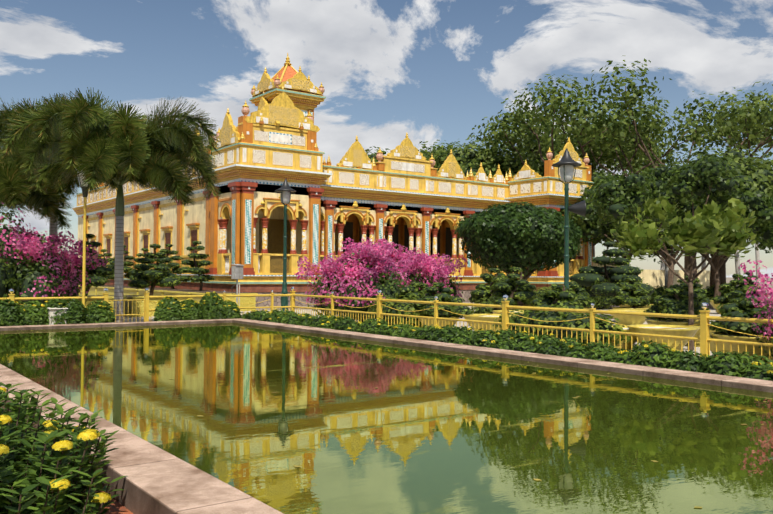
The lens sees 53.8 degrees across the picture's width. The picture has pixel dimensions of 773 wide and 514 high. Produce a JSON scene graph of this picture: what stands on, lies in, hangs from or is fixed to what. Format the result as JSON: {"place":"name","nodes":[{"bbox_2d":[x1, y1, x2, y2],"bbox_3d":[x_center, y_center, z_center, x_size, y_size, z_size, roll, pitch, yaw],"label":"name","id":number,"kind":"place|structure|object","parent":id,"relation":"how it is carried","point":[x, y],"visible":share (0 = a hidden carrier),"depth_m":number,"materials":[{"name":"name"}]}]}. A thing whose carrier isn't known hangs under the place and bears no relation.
{"place":"outdoors","nodes":[
{"label":"outdoors","id":0,"kind":"place"},
{"bbox_2d":[0,382,125,513],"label":"ixora","id":1,"kind":"object","parent":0,"point":[28,491],"depth_m":4.16,"materials":[{"name":"green plant"}]},
{"bbox_2d":[15,476,132,513],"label":"soil","id":2,"kind":"structure","parent":0,"point":[116,507],"depth_m":5.10,"materials":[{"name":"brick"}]},
{"bbox_2d":[72,234,113,286],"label":"topiary pads","id":3,"kind":"object","parent":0,"point":[103,269],"depth_m":28.20,"materials":[{"name":"green plant"}]},
{"bbox_2d":[88,249,114,279],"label":"topiary pads","id":4,"kind":"object","parent":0,"point":[108,260],"depth_m":48.69,"materials":[{"name":"green plant"}]},
{"bbox_2d":[7,107,211,322],"bbox_3d":[-7.829,-0.978,22.566,5.932,6.275,5.429,1,-1,-37],"label":"palm trunk","id":5,"kind":"object","parent":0,"point":[119,256],"visible":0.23,"depth_m":22.09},
{"bbox_2d":[0,87,222,205],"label":"palm fronds","id":6,"kind":"object","parent":5,"relation":"attached to","point":[91,140],"visible":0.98,"depth_m":21.04,"materials":[{"name":"green plant"}]},
{"bbox_2d":[107,245,134,278],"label":"topiary pads","id":7,"kind":"object","parent":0,"point":[130,265],"depth_m":45.54,"materials":[{"name":"green plant"}]},
{"bbox_2d":[128,248,155,280],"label":"topiary pads","id":8,"kind":"object","parent":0,"point":[134,267],"depth_m":42.35,"materials":[{"name":"green plant"}]},
{"bbox_2d":[151,244,186,279],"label":"topiary pads","id":9,"kind":"object","parent":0,"point":[176,271],"depth_m":39.45,"materials":[{"name":"green plant"}]},
{"bbox_2d":[72,54,593,306],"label":"temple","id":10,"kind":"structure","parent":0,"point":[405,193],"depth_m":42.03,"materials":[{"name":"yellow paint"}]},
{"bbox_2d":[0,323,772,513],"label":"pond water","id":11,"kind":"structure","parent":0,"point":[351,425],"depth_m":7.56,"materials":[{"name":"green liquid"}]},
{"bbox_2d":[22,325,765,507],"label":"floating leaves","id":12,"kind":"object","parent":11,"relation":"on","point":[468,389],"visible":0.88,"depth_m":9.06,"materials":[{"name":"green plant"}]},
{"bbox_2d":[0,0,772,277],"label":"sky","id":13,"kind":"structure","parent":0,"point":[431,71],"materials":[{"name":"blue"}]},
{"bbox_2d":[124,297,769,355],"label":"court paving","id":14,"kind":"structure","parent":0,"point":[712,312],"depth_m":28.37,"materials":[{"name":"grey stone"}]},
{"bbox_2d":[0,122,57,240],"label":"palm trunk","id":15,"kind":"object","parent":14,"relation":"on","point":[51,229],"visible":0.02,"depth_m":26.42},
{"bbox_2d":[0,93,117,192],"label":"palm fronds","id":16,"kind":"object","parent":15,"relation":"attached to","point":[5,113],"visible":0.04,"depth_m":24.94,"materials":[{"name":"green plant"}]},
{"bbox_2d":[0,202,87,305],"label":"bougainvillea","id":17,"kind":"object","parent":14,"relation":"on","point":[46,270],"depth_m":22.85,"materials":[{"name":"pink plant"}]},
{"bbox_2d":[0,202,107,296],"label":"bougainvillea bracts","id":18,"kind":"object","parent":17,"relation":"attached to","point":[24,241],"visible":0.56,"depth_m":23.30,"materials":[{"name":"pink plant"}]},
{"bbox_2d":[231,264,244,305],"bbox_3d":[-6.086,1.317,31.071,0.310,2.069,0.500,0,-1,33],"label":"electrical box pole","id":19,"kind":"object","parent":14,"relation":"on","point":[237,272],"visible":0.98,"depth_m":31.02,"materials":[{"name":"white metal"}]},
{"bbox_2d":[275,179,296,310],"bbox_3d":[-3.773,-0.306,28.336,0.820,5.230,0.820,1,-1,-37],"label":"green lamp","id":20,"kind":"object","parent":14,"relation":"on","point":[285,190],"visible":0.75,"depth_m":28.26,"materials":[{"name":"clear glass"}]},
{"bbox_2d":[2,287,772,358],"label":"garden fence","id":21,"kind":"object","parent":14,"relation":"on","point":[704,318],"visible":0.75,"depth_m":17.05,"materials":[{"name":"metal"}]},
{"bbox_2d":[241,308,772,380],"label":"hedge","id":22,"kind":"object","parent":14,"relation":"on","point":[706,361],"depth_m":13.67,"materials":[{"name":"green plant"}]},
{"bbox_2d":[454,202,582,305],"bbox_3d":[5.335,0.157,30.157,5.262,4.534,5.499,1,-1,-37],"label":"round tree","id":23,"kind":"object","parent":14,"relation":"on","point":[492,228],"depth_m":28.56,"materials":[{"name":"green plant"}]},
{"bbox_2d":[367,285,723,346],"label":"shrubs","id":24,"kind":"object","parent":14,"relation":"on","point":[616,327],"depth_m":17.62,"materials":[{"name":"green plant"}]},
{"bbox_2d":[552,148,581,287],"bbox_3d":[4.980,-0.399,21.072,0.820,5.230,0.820,1,-1,-37],"label":"green lamp","id":25,"kind":"object","parent":14,"relation":"on","point":[566,163],"visible":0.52,"depth_m":21.02,"materials":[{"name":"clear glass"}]},
{"bbox_2d":[568,200,585,216],"bbox_3d":[5.226,-1.335,20.968,0.440,0.460,0.460,0,-1,3],"label":"loudspeaker","id":26,"kind":"object","parent":25,"relation":"attached to","point":[578,208],"visible":0.98,"depth_m":20.85,"materials":[{"name":"grey metal"}]},
{"bbox_2d":[419,300,726,357],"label":"bowl pots","id":27,"kind":"object","parent":14,"relation":"on","point":[628,320],"visible":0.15,"depth_m":20.82,"materials":[{"name":"ceramic"}]},
{"bbox_2d":[393,282,428,299],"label":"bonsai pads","id":28,"kind":"object","parent":27,"relation":"on","point":[411,294],"depth_m":22.46,"materials":[{"name":"green plant"}]},
{"bbox_2d":[411,282,472,317],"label":"bonsai pads","id":29,"kind":"object","parent":27,"relation":"on","point":[452,308],"depth_m":20.86,"materials":[{"name":"green plant"}]},
{"bbox_2d":[468,268,506,303],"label":"bonsai pads","id":30,"kind":"object","parent":27,"relation":"on","point":[488,283],"depth_m":27.01,"materials":[{"name":"green plant"}]},
{"bbox_2d":[488,272,498,295],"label":"tree trunk","id":31,"kind":"object","parent":27,"relation":"on","point":[491,284],"visible":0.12,"depth_m":27.06,"materials":[{"name":"brown plant"}]},
{"bbox_2d":[491,267,537,305],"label":"bonsai pads","id":32,"kind":"object","parent":27,"relation":"on","point":[522,299],"depth_m":24.04,"materials":[{"name":"green plant"}]},
{"bbox_2d":[509,271,524,309],"bbox_3d":[4.196,1.086,24.389,0.912,1.500,0.819,0,-1,7],"label":"tree trunk","id":33,"kind":"object","parent":27,"relation":"on","point":[512,295],"visible":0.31,"depth_m":24.27,"materials":[{"name":"brown plant"}]},
{"bbox_2d":[524,284,584,315],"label":"bonsai pads","id":34,"kind":"object","parent":27,"relation":"on","point":[548,295],"depth_m":18.06,"materials":[{"name":"green plant"}]},
{"bbox_2d":[677,275,711,302],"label":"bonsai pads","id":35,"kind":"object","parent":27,"relation":"on","point":[694,282],"depth_m":26.96,"materials":[{"name":"green plant"}]},
{"bbox_2d":[421,310,772,362],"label":"pots","id":36,"kind":"object","parent":14,"relation":"on","point":[690,331],"visible":0.33,"depth_m":16.01,"materials":[{"name":"ceramic"}]},
{"bbox_2d":[551,285,564,303],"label":"tree trunk","id":37,"kind":"object","parent":36,"relation":"on","point":[556,300],"visible":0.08,"depth_m":18.25,"materials":[{"name":"brown plant"}]},
{"bbox_2d":[643,284,708,320],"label":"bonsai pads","id":38,"kind":"object","parent":36,"relation":"on","point":[685,296],"depth_m":18.57,"materials":[{"name":"green plant"}]},
{"bbox_2d":[673,285,682,321],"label":"tree trunk","id":39,"kind":"object","parent":36,"relation":"on","point":[677,297],"visible":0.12,"depth_m":18.76,"materials":[{"name":"brown plant"}]},
{"bbox_2d":[709,285,772,336],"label":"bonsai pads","id":40,"kind":"object","parent":36,"relation":"on","point":[724,314],"depth_m":14.17,"materials":[{"name":"green plant"}]},
{"bbox_2d":[601,248,618,305],"bbox_3d":[8.805,0.679,30.201,1.626,2.546,2.036,0,-1,32],"label":"tree trunk","id":41,"kind":"object","parent":14,"relation":"on","point":[606,274],"visible":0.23,"depth_m":30.19,"materials":[{"name":"brown plant"}]},
{"bbox_2d":[569,241,657,297],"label":"bonsai pads","id":42,"kind":"object","parent":41,"relation":"attached to","point":[587,281],"depth_m":29.50,"materials":[{"name":"green plant"}]},
{"bbox_2d":[595,219,635,265],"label":"branch","id":43,"kind":"object","parent":14,"relation":"on","point":[630,254],"depth_m":48.99,"materials":[{"name":"brown plant"}]},
{"bbox_2d":[560,165,675,244],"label":"tree","id":44,"kind":"object","parent":43,"relation":"attached to","point":[592,224],"depth_m":46.77,"materials":[{"name":"green plant"}]},
{"bbox_2d":[569,153,772,252],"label":"tree","id":45,"kind":"object","parent":43,"relation":"attached to","point":[598,206],"depth_m":34.60,"materials":[{"name":"green plant"}]},
{"bbox_2d":[624,142,772,218],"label":"tree","id":46,"kind":"object","parent":43,"relation":"on","point":[759,173],"depth_m":42.87,"materials":[{"name":"green plant"}]},
{"bbox_2d":[584,307,699,319],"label":"bonsai pots","id":47,"kind":"object","parent":14,"relation":"on","point":[640,308],"visible":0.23,"depth_m":26.81,"materials":[{"name":"ceramic"}]},
{"bbox_2d":[590,299,713,309],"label":"stone planter walls","id":48,"kind":"structure","parent":14,"relation":"on","point":[709,307],"depth_m":38.14,"materials":[{"name":"beige stone"}]},
{"bbox_2d":[569,281,596,307],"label":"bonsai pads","id":49,"kind":"object","parent":48,"relation":"on","point":[586,301],"depth_m":26.85,"materials":[{"name":"green plant"}]},
{"bbox_2d":[607,278,650,307],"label":"bonsai pads","id":50,"kind":"object","parent":48,"relation":"on","point":[641,303],"depth_m":26.91,"materials":[{"name":"green plant"}]},
{"bbox_2d":[711,274,742,303],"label":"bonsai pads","id":51,"kind":"object","parent":48,"relation":"on","point":[725,289],"depth_m":28.74,"materials":[{"name":"green plant"}]},
{"bbox_2d":[629,181,724,294],"bbox_3d":[13.117,-0.850,36.719,7.287,6.928,7.413,1,-1,-37],"label":"tree trunk","id":52,"kind":"object","parent":14,"relation":"on","point":[671,263],"visible":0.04,"depth_m":36.30,"materials":[{"name":"brown plant"}]},
{"bbox_2d":[609,193,756,349],"bbox_3d":[6.758,0.295,17.740,3.280,3.728,3.410,1,-1,-37],"label":"young tree","id":53,"kind":"object","parent":14,"relation":"on","point":[712,226],"depth_m":17.40,"materials":[{"name":"green plant"}]},
{"bbox_2d":[703,247,720,286],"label":"tree trunk","id":54,"kind":"object","parent":14,"relation":"on","point":[715,258],"depth_m":45.44,"materials":[{"name":"brown plant"}]},
{"bbox_2d":[700,246,726,297],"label":"tree trunk","id":55,"kind":"object","parent":14,"relation":"on","point":[717,266],"visible":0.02,"depth_m":40.38,"materials":[{"name":"brown plant"}]},
{"bbox_2d":[645,189,772,263],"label":"tree","id":56,"kind":"object","parent":55,"relation":"attached to","point":[760,245],"depth_m":38.10,"materials":[{"name":"green plant"}]},
{"bbox_2d":[719,255,728,284],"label":"tree trunk","id":57,"kind":"object","parent":14,"relation":"on","point":[722,271],"visible":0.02,"depth_m":54.80,"materials":[{"name":"brown plant"}]},
{"bbox_2d":[752,304,772,357],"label":"bougainvillea","id":58,"kind":"object","parent":14,"relation":"on","point":[765,324],"depth_m":13.28,"materials":[{"name":"plant"}]},
{"bbox_2d":[738,259,772,339],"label":"bougainvillea bracts","id":59,"kind":"object","parent":58,"relation":"attached to","point":[768,289],"visible":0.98,"depth_m":12.57,"materials":[{"name":"pink plant"}]},
{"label":"tree trunk","id":60,"kind":"object","parent":14,"relation":"on","visible":0},
{"bbox_2d":[753,151,772,170],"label":"tree","id":61,"kind":"object","parent":60,"relation":"on","point":[770,153],"visible":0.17,"depth_m":46.28,"materials":[{"name":"green plant"}]},
{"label":"palm trunk","id":62,"kind":"object","parent":14,"relation":"on","visible":0},
{"bbox_2d":[0,138,76,230],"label":"palm fronds","id":63,"kind":"object","parent":62,"relation":"on","point":[10,172],"visible":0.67,"depth_m":23.68,"materials":[{"name":"green plant"}]},
{"bbox_2d":[256,277,772,310],"bbox_3d":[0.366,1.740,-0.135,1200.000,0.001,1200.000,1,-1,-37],"label":"ground sheet","id":64,"kind":"object","parent":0,"point":[728,279],"depth_m":111.60,"materials":[{"name":"grey concrete"}]},
{"bbox_2d":[0,298,114,325],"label":"hedge","id":65,"kind":"object","parent":64,"relation":"on","point":[43,319],"visible":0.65,"depth_m":19.84,"materials":[{"name":"green plant"}]},
{"bbox_2d":[0,298,113,311],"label":"hedge flowers","id":66,"kind":"object","parent":65,"relation":"on","point":[42,305],"visible":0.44,"depth_m":19.85,"materials":[{"name":"plant"}]},
{"bbox_2d":[48,307,67,324],"bbox_3d":[-8.620,1.535,19.908,0.480,0.489,0.320,1,-2,-42],"label":"stone bench","id":67,"kind":"object","parent":64,"relation":"on","point":[51,311],"visible":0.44,"depth_m":19.75,"materials":[{"name":"white stone"}]},
{"bbox_2d":[77,160,89,323],"bbox_3d":[-8.108,-0.276,20.447,0.640,4.780,0.640,1,-1,-37],"label":"yellow lamp","id":68,"kind":"object","parent":64,"relation":"on","point":[85,193],"visible":0.33,"depth_m":20.41,"materials":[{"name":"metal"}]},
{"bbox_2d":[76,284,257,316],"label":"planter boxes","id":69,"kind":"object","parent":64,"relation":"on","point":[133,294],"visible":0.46,"depth_m":33.64,"materials":[{"name":"paint"}]},
{"bbox_2d":[85,236,93,295],"bbox_3d":[-11.115,0.312,28.436,1.064,2.362,0.947,0,-1,30],"label":"tree","id":70,"kind":"object","parent":69,"relation":"on","point":[88,288],"visible":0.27,"depth_m":28.51,"materials":[{"name":"brown plant"}]},
{"bbox_2d":[149,249,158,295],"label":"tree trunk","id":71,"kind":"object","parent":69,"relation":"on","point":[151,292],"visible":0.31,"depth_m":29.75,"materials":[{"name":"brown plant"}]},
{"bbox_2d":[127,244,181,288],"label":"topiary pads","id":72,"kind":"object","parent":71,"relation":"attached to","point":[162,281],"depth_m":29.64,"materials":[{"name":"green plant"}]},
{"bbox_2d":[192,244,202,290],"bbox_3d":[-9.136,0.446,36.848,0.870,2.449,0.994,0,-1,26],"label":"tree trunk","id":73,"kind":"object","parent":69,"relation":"on","point":[201,284],"visible":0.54,"depth_m":36.69,"materials":[{"name":"brown plant"}]},
{"bbox_2d":[177,241,214,282],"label":"topiary pads","id":74,"kind":"object","parent":73,"relation":"attached to","point":[199,273],"depth_m":36.43,"materials":[{"name":"green plant"}]},
{"bbox_2d":[154,292,240,320],"bbox_3d":[-5.536,1.616,22.410,2.675,1.189,0.791,1,-1,-37],"label":"hedge","id":75,"kind":"object","parent":64,"relation":"on","point":[161,312],"visible":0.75,"depth_m":22.16,"materials":[{"name":"green plant"}]},
{"bbox_2d":[156,291,239,310],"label":"hedge flowers","id":76,"kind":"object","parent":75,"relation":"on","point":[196,301],"visible":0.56,"depth_m":22.30,"materials":[{"name":"plant"}]},
{"bbox_2d":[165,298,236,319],"bbox_3d":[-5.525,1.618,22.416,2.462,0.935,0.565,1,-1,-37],"label":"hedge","id":77,"kind":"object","parent":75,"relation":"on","point":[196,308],"visible":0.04,"depth_m":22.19,"materials":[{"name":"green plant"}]},
{"bbox_2d":[0,318,772,513],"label":"pond coping","id":78,"kind":"object","parent":64,"relation":"on","point":[156,480],"visible":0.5,"depth_m":6.12,"materials":[{"name":"stone"}]},
{"bbox_2d":[504,95,687,176],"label":"branches","id":79,"kind":"object","parent":64,"relation":"on","point":[584,154],"visible":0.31,"depth_m":69.86,"materials":[{"name":"brown plant"}]},
{"bbox_2d":[352,142,518,177],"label":"tree","id":80,"kind":"object","parent":79,"relation":"on","point":[438,155],"depth_m":74.67,"materials":[{"name":"green plant"}]},
{"bbox_2d":[448,74,726,177],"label":"tree","id":81,"kind":"object","parent":79,"relation":"attached to","point":[537,118],"visible":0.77,"depth_m":68.00,"materials":[{"name":"green plant"}]},
{"bbox_2d":[593,156,633,256],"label":"tall tree","id":82,"kind":"object","parent":64,"relation":"on","point":[613,172],"visible":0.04,"depth_m":81.63,"materials":[{"name":"brown plant"}]},
{"bbox_2d":[415,133,588,178],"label":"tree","id":83,"kind":"object","parent":82,"relation":"on","point":[538,168],"depth_m":72.94,"materials":[{"name":"green plant"}]},
{"bbox_2d":[504,121,679,175],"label":"tree","id":84,"kind":"object","parent":82,"relation":"on","point":[630,155],"visible":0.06,"depth_m":83.52,"materials":[{"name":"green plant"}]},
{"bbox_2d":[593,257,709,288],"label":"wall","id":85,"kind":"structure","parent":64,"relation":"on","point":[653,278],"depth_m":69.20,"materials":[{"name":"beige paint"}]},
{"bbox_2d":[660,256,664,269],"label":"tree trunk","id":86,"kind":"object","parent":64,"relation":"on","point":[662,266],"depth_m":85.84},
{"bbox_2d":[665,261,667,287],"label":"utility pole wires","id":87,"kind":"object","parent":64,"relation":"on","point":[666,272],"depth_m":55.51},
{"bbox_2d":[585,86,772,283],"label":"tree branches","id":88,"kind":"object","parent":64,"relation":"on","point":[687,261],"visible":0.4,"depth_m":66.66,"materials":[{"name":"brown plant"}]},
{"bbox_2d":[558,58,772,176],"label":"tree","id":89,"kind":"object","parent":88,"relation":"on","point":[755,120],"visible":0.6,"depth_m":65.80,"materials":[{"name":"green plant"}]},
{"bbox_2d":[701,254,705,269],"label":"tree trunk","id":90,"kind":"object","parent":64,"relation":"on","point":[703,265],"depth_m":75.97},
{"bbox_2d":[677,151,755,285],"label":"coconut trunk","id":91,"kind":"object","parent":64,"relation":"on","point":[737,266],"visible":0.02,"depth_m":70.93,"materials":[{"name":"plant"}]},
{"bbox_2d":[670,152,765,165],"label":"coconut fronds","id":92,"kind":"object","parent":91,"relation":"attached to","point":[695,154],"visible":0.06,"depth_m":70.79,"materials":[{"name":"green plant"}]},
{"bbox_2d":[755,243,760,284],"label":"tree trunk","id":93,"kind":"object","parent":64,"relation":"on","point":[757,256],"depth_m":85.25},
{"bbox_2d":[596,231,625,248],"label":"tree","id":94,"kind":"object","parent":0,"point":[612,238],"depth_m":59.68,"materials":[{"name":"green plant"}]},
{"bbox_2d":[728,271,771,302],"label":"bonsai pads","id":95,"kind":"object","parent":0,"point":[734,296],"depth_m":27.25,"materials":[{"name":"green plant"}]},
{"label":"bougainvillea stems","id":96,"kind":"object","parent":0,"visible":0},
{"bbox_2d":[405,251,462,296],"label":"bougainvillea leaves","id":97,"kind":"object","parent":96,"relation":"attached to","point":[449,281],"depth_m":31.32,"materials":[{"name":"green plant"}]},
{"bbox_2d":[436,274,455,294],"bbox_3d":[1.344,1.148,31.750,2.922,1.772,3.000,0,-1,33],"label":"shrub","id":98,"kind":"object","parent":97,"relation":"on","point":[451,286],"visible":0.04,"depth_m":31.38,"materials":[{"name":"green plant"}]},
{"bbox_2d":[395,244,467,296],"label":"bougainvillea bracts","id":99,"kind":"object","parent":98,"relation":"on","point":[442,260],"visible":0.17,"depth_m":31.41,"materials":[{"name":"pink plant"}]},
{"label":"bougainvillea stems","id":100,"kind":"object","parent":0,"visible":0},
{"bbox_2d":[307,250,406,320],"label":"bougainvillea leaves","id":101,"kind":"object","parent":100,"relation":"attached to","point":[397,282],"visible":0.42,"depth_m":24.58,"materials":[{"name":"green plant"}]},
{"bbox_2d":[314,271,401,312],"bbox_3d":[-0.750,1.027,25.189,2.941,1.699,2.146,1,-1,-19],"label":"shrub","id":102,"kind":"object","parent":101,"relation":"on","point":[378,288],"visible":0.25,"depth_m":24.41,"materials":[{"name":"green plant"}]},
{"bbox_2d":[294,243,411,305],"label":"bougainvillea bracts","id":103,"kind":"object","parent":102,"relation":"on","point":[373,254],"visible":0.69,"depth_m":24.69,"materials":[{"name":"pink plant"}]},
{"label":"bougainvillea stems","id":104,"kind":"object","parent":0,"visible":0},
{"bbox_2d":[377,239,438,286],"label":"bougainvillea leaves","id":105,"kind":"object","parent":104,"relation":"attached to","point":[417,277],"visible":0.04,"depth_m":28.23,"materials":[{"name":"green plant"}]},
{"bbox_2d":[380,262,431,286],"bbox_3d":[0.077,0.880,29.134,3.890,1.989,3.159,1,-1,-37],"label":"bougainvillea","id":106,"kind":"object","parent":105,"relation":"on","point":[414,278],"visible":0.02,"depth_m":28.31,"materials":[{"name":"green plant"}]},
{"bbox_2d":[325,237,458,291],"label":"bougainvillea bracts","id":107,"kind":"object","parent":106,"relation":"on","point":[426,266],"visible":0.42,"depth_m":28.36,"materials":[{"name":"pink plant"}]}
]}

